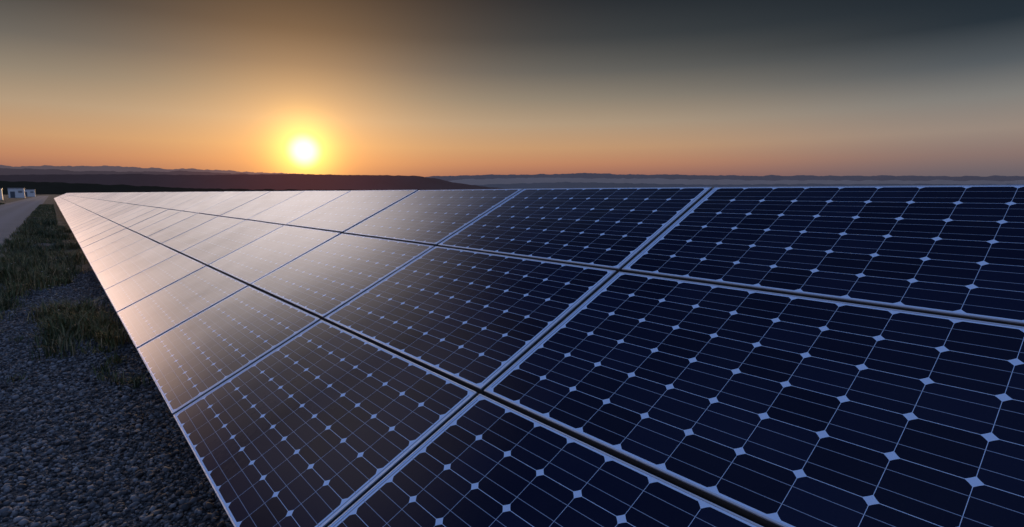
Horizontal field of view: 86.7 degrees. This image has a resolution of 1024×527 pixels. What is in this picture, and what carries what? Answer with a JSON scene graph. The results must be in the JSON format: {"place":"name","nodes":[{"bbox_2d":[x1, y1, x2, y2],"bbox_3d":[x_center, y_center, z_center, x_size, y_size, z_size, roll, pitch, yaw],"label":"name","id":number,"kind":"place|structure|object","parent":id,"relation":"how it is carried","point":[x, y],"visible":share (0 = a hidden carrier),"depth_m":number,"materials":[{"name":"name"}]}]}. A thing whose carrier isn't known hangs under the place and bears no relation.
{"place":"outdoors","nodes":[
{"label":"outdoors","id":0,"kind":"place"},
{"bbox_2d":[0,196,47,256],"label":"service road","id":1,"kind":"structure","parent":0,"point":[15,214],"depth_m":44.97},
{"bbox_2d":[0,168,258,174],"bbox_3d":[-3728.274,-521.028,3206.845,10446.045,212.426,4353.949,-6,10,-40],"label":"hills","id":2,"kind":"structure","parent":0,"point":[10,171],"depth_m":4642.71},
{"bbox_2d":[0,165,295,173],"bbox_3d":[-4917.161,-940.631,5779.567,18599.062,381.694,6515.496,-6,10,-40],"label":"distant mountains","id":3,"kind":"structure","parent":0,"point":[103,168],"depth_m":7535.46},
{"bbox_2d":[0,181,415,194],"bbox_3d":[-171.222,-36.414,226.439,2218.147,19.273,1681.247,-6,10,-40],"label":"wooded ridge","id":4,"kind":"structure","parent":0,"point":[51,188],"depth_m":666.03,"materials":[{"name":"black plant"}]},
{"bbox_2d":[0,195,485,526],"bbox_3d":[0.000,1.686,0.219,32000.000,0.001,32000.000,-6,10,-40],"label":"ground","id":5,"kind":"structure","parent":0,"point":[60,218],"depth_m":3.77,"materials":[{"name":"grey gravel"}]},
{"bbox_2d":[0,188,3,199],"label":"transformer hut","id":6,"kind":"object","parent":5,"relation":"on","point":[1,195],"visible":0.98,"depth_m":133.89,"materials":[{"name":"paint"}]},
{"bbox_2d":[8,188,24,197],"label":"transformer hut","id":7,"kind":"object","parent":5,"relation":"on","point":[16,192],"visible":0.99,"depth_m":188.49,"materials":[{"name":"paint"}]},
{"bbox_2d":[24,189,35,196],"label":"transformer hut","id":8,"kind":"object","parent":5,"relation":"on","point":[29,192],"visible":0.94,"depth_m":244.25,"materials":[{"name":"paint"}]},
{"bbox_2d":[0,230,79,326],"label":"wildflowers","id":9,"kind":"object","parent":5,"relation":"on","point":[41,271],"visible":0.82,"depth_m":9.51,"materials":[{"name":"green plant"}]},
{"bbox_2d":[0,203,151,391],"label":"grass","id":10,"kind":"structure","parent":5,"relation":"on","point":[87,320],"depth_m":8.38,"materials":[{"name":"green plant"}]},
{"bbox_2d":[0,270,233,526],"bbox_3d":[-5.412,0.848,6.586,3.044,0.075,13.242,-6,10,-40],"label":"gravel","id":11,"kind":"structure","parent":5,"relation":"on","point":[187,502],"depth_m":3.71,"materials":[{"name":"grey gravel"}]},
{"bbox_2d":[0,174,509,189],"bbox_3d":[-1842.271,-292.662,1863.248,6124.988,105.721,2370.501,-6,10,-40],"label":"hills","id":12,"kind":"structure","parent":0,"point":[316,182],"depth_m":2751.36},
{"bbox_2d":[0,0,1023,176],"label":"sky","id":13,"kind":"structure","parent":0,"point":[424,88],"materials":[{"name":"orange"}]},
{"bbox_2d":[427,173,1023,180],"bbox_3d":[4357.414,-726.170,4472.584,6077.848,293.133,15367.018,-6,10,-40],"label":"distant plateau","id":14,"kind":"structure","parent":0,"point":[774,177],"depth_m":7200.25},
{"bbox_2d":[449,178,1023,184],"bbox_3d":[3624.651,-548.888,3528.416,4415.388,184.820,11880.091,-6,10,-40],"label":"hazy plain ridge","id":15,"kind":"structure","parent":0,"point":[597,180],"depth_m":5981.86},
{"bbox_2d":[477,182,1023,188],"bbox_3d":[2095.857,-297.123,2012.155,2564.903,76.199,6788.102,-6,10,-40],"label":"ridge","id":16,"kind":"structure","parent":0,"point":[567,185],"depth_m":3370.61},
{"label":"mounting rack","id":17,"kind":"object","parent":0,"visible":0},
{"bbox_2d":[64,209,85,217],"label":"solar panel","id":18,"kind":"object","parent":17,"relation":"on","point":[74,213],"visible":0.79,"depth_m":28.10,"materials":[{"name":"blue glass"}]},
{"bbox_2d":[65,210,87,218],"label":"solar panel","id":19,"kind":"object","parent":17,"relation":"on","point":[76,214],"visible":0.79,"depth_m":26.78,"materials":[{"name":"blue glass"}]},
{"bbox_2d":[66,211,89,220],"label":"solar panel","id":20,"kind":"object","parent":17,"relation":"on","point":[77,215],"visible":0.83,"depth_m":25.41,"materials":[{"name":"blue glass"}]},
{"bbox_2d":[67,212,91,222],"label":"solar panel","id":21,"kind":"object","parent":17,"relation":"on","point":[78,216],"visible":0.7,"depth_m":24.11,"materials":[{"name":"blue glass"}]},
{"bbox_2d":[68,212,94,224],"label":"solar panel","id":22,"kind":"object","parent":17,"relation":"on","point":[80,218],"visible":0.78,"depth_m":22.74,"materials":[{"name":"blue glass"}]},
{"bbox_2d":[69,214,96,226],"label":"solar panel","id":23,"kind":"object","parent":17,"relation":"on","point":[83,219],"visible":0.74,"depth_m":21.41,"materials":[{"name":"blue glass"}]},
{"bbox_2d":[70,215,99,228],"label":"solar panel","id":24,"kind":"object","parent":17,"relation":"on","point":[84,221],"visible":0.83,"depth_m":20.04,"materials":[{"name":"blue glass"}]},
{"bbox_2d":[71,216,102,231],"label":"solar panel","id":25,"kind":"object","parent":17,"relation":"on","point":[86,223],"visible":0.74,"depth_m":18.73,"materials":[{"name":"blue glass"}]},
{"bbox_2d":[73,218,107,234],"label":"solar panel","id":26,"kind":"object","parent":17,"relation":"on","point":[89,226],"visible":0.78,"depth_m":17.38,"materials":[{"name":"blue glass"}]},
{"bbox_2d":[74,220,111,237],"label":"solar panel","id":27,"kind":"object","parent":17,"relation":"on","point":[91,229],"visible":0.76,"depth_m":16.09,"materials":[{"name":"blue glass"}]},
{"bbox_2d":[76,222,117,242],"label":"solar panel","id":28,"kind":"object","parent":17,"relation":"on","point":[96,232],"visible":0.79,"depth_m":14.70,"materials":[{"name":"blue glass"}]},
{"bbox_2d":[87,201,108,210],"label":"solar panel","id":29,"kind":"object","parent":17,"relation":"on","point":[97,205],"visible":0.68,"depth_m":27.30,"materials":[{"name":"blue glass"}]},
{"bbox_2d":[89,201,111,211],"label":"solar panel","id":30,"kind":"object","parent":17,"relation":"on","point":[90,210],"visible":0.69,"depth_m":26.00,"materials":[{"name":"blue glass"}]},
{"bbox_2d":[79,225,125,247],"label":"solar panel","id":31,"kind":"object","parent":17,"relation":"on","point":[100,236],"visible":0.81,"depth_m":13.35,"materials":[{"name":"blue glass"}]},
{"bbox_2d":[91,202,115,211],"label":"solar panel","id":32,"kind":"object","parent":17,"relation":"on","point":[102,206],"visible":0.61,"depth_m":24.61,"materials":[{"name":"blue glass"}]},
{"bbox_2d":[93,202,119,213],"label":"solar panel","id":33,"kind":"object","parent":17,"relation":"on","point":[106,207],"visible":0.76,"depth_m":23.25,"materials":[{"name":"blue glass"}]},
{"bbox_2d":[81,228,133,254],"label":"solar panel","id":34,"kind":"object","parent":17,"relation":"on","point":[92,247],"visible":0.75,"depth_m":12.04,"materials":[{"name":"blue glass"}]},
{"bbox_2d":[96,203,123,214],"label":"solar panel","id":35,"kind":"object","parent":17,"relation":"on","point":[109,208],"visible":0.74,"depth_m":21.91,"materials":[{"name":"blue glass"}]},
{"bbox_2d":[98,203,127,216],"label":"solar panel","id":36,"kind":"object","parent":17,"relation":"on","point":[112,209],"visible":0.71,"depth_m":20.61,"materials":[{"name":"blue glass"}]},
{"bbox_2d":[85,232,145,262],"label":"solar panel","id":37,"kind":"object","parent":17,"relation":"on","point":[110,248],"visible":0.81,"depth_m":10.69,"materials":[{"name":"blue glass"}]},
{"bbox_2d":[105,192,126,200],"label":"solar panel","id":38,"kind":"object","parent":17,"relation":"on","point":[115,196],"visible":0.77,"depth_m":29.16,"materials":[{"name":"blue glass"}]},
{"bbox_2d":[102,204,133,218],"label":"solar panel","id":39,"kind":"object","parent":17,"relation":"on","point":[117,210],"visible":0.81,"depth_m":19.23,"materials":[{"name":"blue glass"}]},
{"bbox_2d":[108,192,130,200],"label":"solar panel","id":40,"kind":"object","parent":17,"relation":"on","point":[119,196],"visible":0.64,"depth_m":27.86,"materials":[{"name":"blue glass"}]},
{"bbox_2d":[112,192,134,201],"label":"solar panel","id":41,"kind":"object","parent":17,"relation":"on","point":[122,196],"visible":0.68,"depth_m":26.51,"materials":[{"name":"blue glass"}]},
{"bbox_2d":[106,205,141,219],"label":"solar panel","id":42,"kind":"object","parent":17,"relation":"on","point":[122,212],"visible":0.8,"depth_m":17.89,"materials":[{"name":"blue glass"}]},
{"bbox_2d":[90,238,158,273],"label":"solar panel","id":43,"kind":"object","parent":17,"relation":"on","point":[119,256],"visible":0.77,"depth_m":9.35,"materials":[{"name":"blue glass"}]},
{"bbox_2d":[114,192,138,201],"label":"solar panel","id":44,"kind":"object","parent":17,"relation":"on","point":[127,196],"visible":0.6,"depth_m":25.15,"materials":[{"name":"blue glass"}]},
{"bbox_2d":[110,206,147,222],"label":"solar panel","id":45,"kind":"object","parent":17,"relation":"on","point":[126,214],"visible":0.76,"depth_m":16.56,"materials":[{"name":"blue glass"}]},
{"bbox_2d":[118,192,144,202],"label":"solar panel","id":46,"kind":"object","parent":17,"relation":"on","point":[132,196],"visible":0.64,"depth_m":23.81,"materials":[{"name":"blue glass"}]},
{"bbox_2d":[121,192,149,202],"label":"solar panel","id":47,"kind":"object","parent":17,"relation":"on","point":[135,197],"visible":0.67,"depth_m":22.49,"materials":[{"name":"blue glass"}]},
{"bbox_2d":[115,207,156,225],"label":"solar panel","id":48,"kind":"object","parent":17,"relation":"on","point":[133,216],"visible":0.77,"depth_m":15.20,"materials":[{"name":"blue glass"}]},
{"bbox_2d":[96,244,177,289],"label":"solar panel","id":49,"kind":"object","parent":17,"relation":"on","point":[129,268],"visible":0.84,"depth_m":7.97,"materials":[{"name":"blue glass"}]},
{"bbox_2d":[126,192,155,203],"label":"solar panel","id":50,"kind":"object","parent":17,"relation":"on","point":[140,197],"visible":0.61,"depth_m":21.11,"materials":[{"name":"blue glass"}]},
{"bbox_2d":[121,208,168,228],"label":"solar panel","id":51,"kind":"object","parent":17,"relation":"on","point":[141,218],"visible":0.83,"depth_m":13.84,"materials":[{"name":"blue glass"}]},
{"bbox_2d":[131,192,162,204],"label":"solar panel","id":52,"kind":"object","parent":17,"relation":"on","point":[145,198],"visible":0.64,"depth_m":19.78,"materials":[{"name":"blue glass"}]},
{"bbox_2d":[136,192,171,205],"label":"solar panel","id":53,"kind":"object","parent":17,"relation":"on","point":[153,198],"visible":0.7,"depth_m":18.45,"materials":[{"name":"blue glass"}]},
{"bbox_2d":[128,209,180,232],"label":"solar panel","id":54,"kind":"object","parent":17,"relation":"on","point":[151,221],"visible":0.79,"depth_m":12.53,"materials":[{"name":"blue glass"}]},
{"bbox_2d":[105,253,205,311],"bbox_3d":[-4.450,0.203,6.724,0.978,0.042,1.743,-36,27,-31],"label":"solar panel","id":55,"kind":"object","parent":17,"relation":"on","point":[146,282],"visible":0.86,"depth_m":6.60,"materials":[{"name":"blue glass"}]},
{"bbox_2d":[143,192,180,206],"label":"solar panel","id":56,"kind":"object","parent":17,"relation":"on","point":[153,202],"visible":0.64,"depth_m":17.09,"materials":[{"name":"blue glass"}]},
{"bbox_2d":[137,211,197,237],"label":"solar panel","id":57,"kind":"object","parent":17,"relation":"on","point":[146,232],"visible":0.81,"depth_m":11.17,"materials":[{"name":"blue glass"}]},
{"bbox_2d":[150,192,191,207],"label":"solar panel","id":58,"kind":"object","parent":17,"relation":"on","point":[168,200],"visible":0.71,"depth_m":15.77,"materials":[{"name":"blue glass"}]},
{"bbox_2d":[117,266,247,348],"bbox_3d":[-3.313,0.378,5.387,0.978,0.042,1.743,-36,27,-31],"label":"solar panel","id":59,"kind":"object","parent":17,"relation":"on","point":[145,320],"visible":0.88,"depth_m":5.24,"materials":[{"name":"blue glass"}]},
{"bbox_2d":[159,192,205,208],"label":"solar panel","id":60,"kind":"object","parent":17,"relation":"on","point":[176,202],"visible":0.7,"depth_m":14.41,"materials":[{"name":"blue glass"}]},
{"bbox_2d":[148,213,217,244],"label":"solar panel","id":61,"kind":"object","parent":17,"relation":"on","point":[177,229],"visible":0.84,"depth_m":9.83,"materials":[{"name":"blue glass"}]},
{"bbox_2d":[170,192,221,210],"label":"solar panel","id":62,"kind":"object","parent":17,"relation":"on","point":[193,201],"visible":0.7,"depth_m":13.08,"materials":[{"name":"blue glass"}]},
{"bbox_2d":[162,216,243,253],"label":"solar panel","id":63,"kind":"object","parent":17,"relation":"on","point":[180,243],"visible":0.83,"depth_m":8.49,"materials":[{"name":"blue glass"}]},
{"bbox_2d":[183,191,243,213],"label":"solar panel","id":64,"kind":"object","parent":17,"relation":"on","point":[211,202],"visible":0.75,"depth_m":11.74,"materials":[{"name":"blue glass"}]},
{"bbox_2d":[137,286,319,414],"bbox_3d":[-2.176,0.551,4.049,0.978,0.042,1.743,-36,27,-31],"label":"solar panel","id":65,"kind":"object","parent":17,"relation":"on","point":[194,358],"visible":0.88,"depth_m":3.86,"materials":[{"name":"blue glass"}]},
{"bbox_2d":[181,220,282,266],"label":"solar panel","id":66,"kind":"object","parent":17,"relation":"on","point":[210,250],"visible":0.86,"depth_m":7.14,"materials":[{"name":"blue glass"}]},
{"bbox_2d":[199,191,269,215],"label":"solar panel","id":67,"kind":"object","parent":17,"relation":"on","point":[231,203],"visible":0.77,"depth_m":10.36,"materials":[{"name":"blue glass"}]},
{"bbox_2d":[220,191,302,219],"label":"solar panel","id":68,"kind":"object","parent":17,"relation":"on","point":[258,205],"visible":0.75,"depth_m":9.02,"materials":[{"name":"blue glass"}]},
{"bbox_2d":[209,225,340,286],"bbox_3d":[-2.625,-0.130,5.905,0.978,0.042,1.743,-37,28,-31],"label":"solar panel","id":69,"kind":"object","parent":17,"relation":"on","point":[259,258],"visible":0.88,"depth_m":5.77,"materials":[{"name":"blue glass"}]},
{"bbox_2d":[248,191,348,224],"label":"solar panel","id":70,"kind":"object","parent":17,"relation":"on","point":[285,212],"visible":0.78,"depth_m":7.66,"materials":[{"name":"blue glass"}]},
{"bbox_2d":[173,320,477,526],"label":"solar panel","id":71,"kind":"object","parent":17,"relation":"on","point":[321,423],"visible":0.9,"depth_m":2.48,"materials":[{"name":"blue glass"}]},
{"bbox_2d":[251,233,433,321],"bbox_3d":[-1.488,0.043,4.567,0.978,0.044,1.743,-36,27,-31],"label":"solar panel","id":72,"kind":"object","parent":17,"relation":"on","point":[324,280],"visible":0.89,"depth_m":4.39,"materials":[{"name":"blue glass"}]},
{"bbox_2d":[286,190,417,233],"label":"solar panel","id":73,"kind":"object","parent":17,"relation":"on","point":[346,211],"visible":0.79,"depth_m":6.29,"materials":[{"name":"blue glass"}]},
{"bbox_2d":[344,189,522,246],"bbox_3d":[-0.800,-0.463,5.087,0.978,0.042,1.743,-36,27,-31],"label":"solar panel","id":74,"kind":"object","parent":17,"relation":"on","point":[434,218],"visible":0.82,"depth_m":4.93,"materials":[{"name":"blue glass"}]},
{"bbox_2d":[325,246,616,395],"bbox_3d":[-0.352,0.217,3.230,0.978,0.042,1.743,-36,27,-31],"label":"solar panel","id":75,"kind":"object","parent":17,"relation":"on","point":[479,322],"visible":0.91,"depth_m":2.99,"materials":[{"name":"blue glass"}]},
{"bbox_2d":[328,394,762,526],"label":"solar panel","id":76,"kind":"object","parent":17,"relation":"on","point":[480,460],"visible":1,"depth_m":1.79,"materials":[{"name":"blue glass"}]},
{"bbox_2d":[438,187,711,272],"bbox_3d":[0.336,-0.291,3.749,0.978,0.042,1.743,-36,28,-31],"label":"solar panel","id":77,"kind":"object","parent":17,"relation":"on","point":[617,230],"visible":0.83,"depth_m":3.54,"materials":[{"name":"blue glass"}]},
{"bbox_2d":[484,272,1023,526],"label":"solar panel","id":78,"kind":"object","parent":17,"relation":"on","point":[766,409],"visible":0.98,"depth_m":1.69,"materials":[{"name":"blue glass"}]},
{"bbox_2d":[622,185,1023,326],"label":"solar panel","id":79,"kind":"object","parent":17,"relation":"on","point":[956,251],"visible":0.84,"depth_m":2.31,"materials":[{"name":"blue glass"}]}
]}

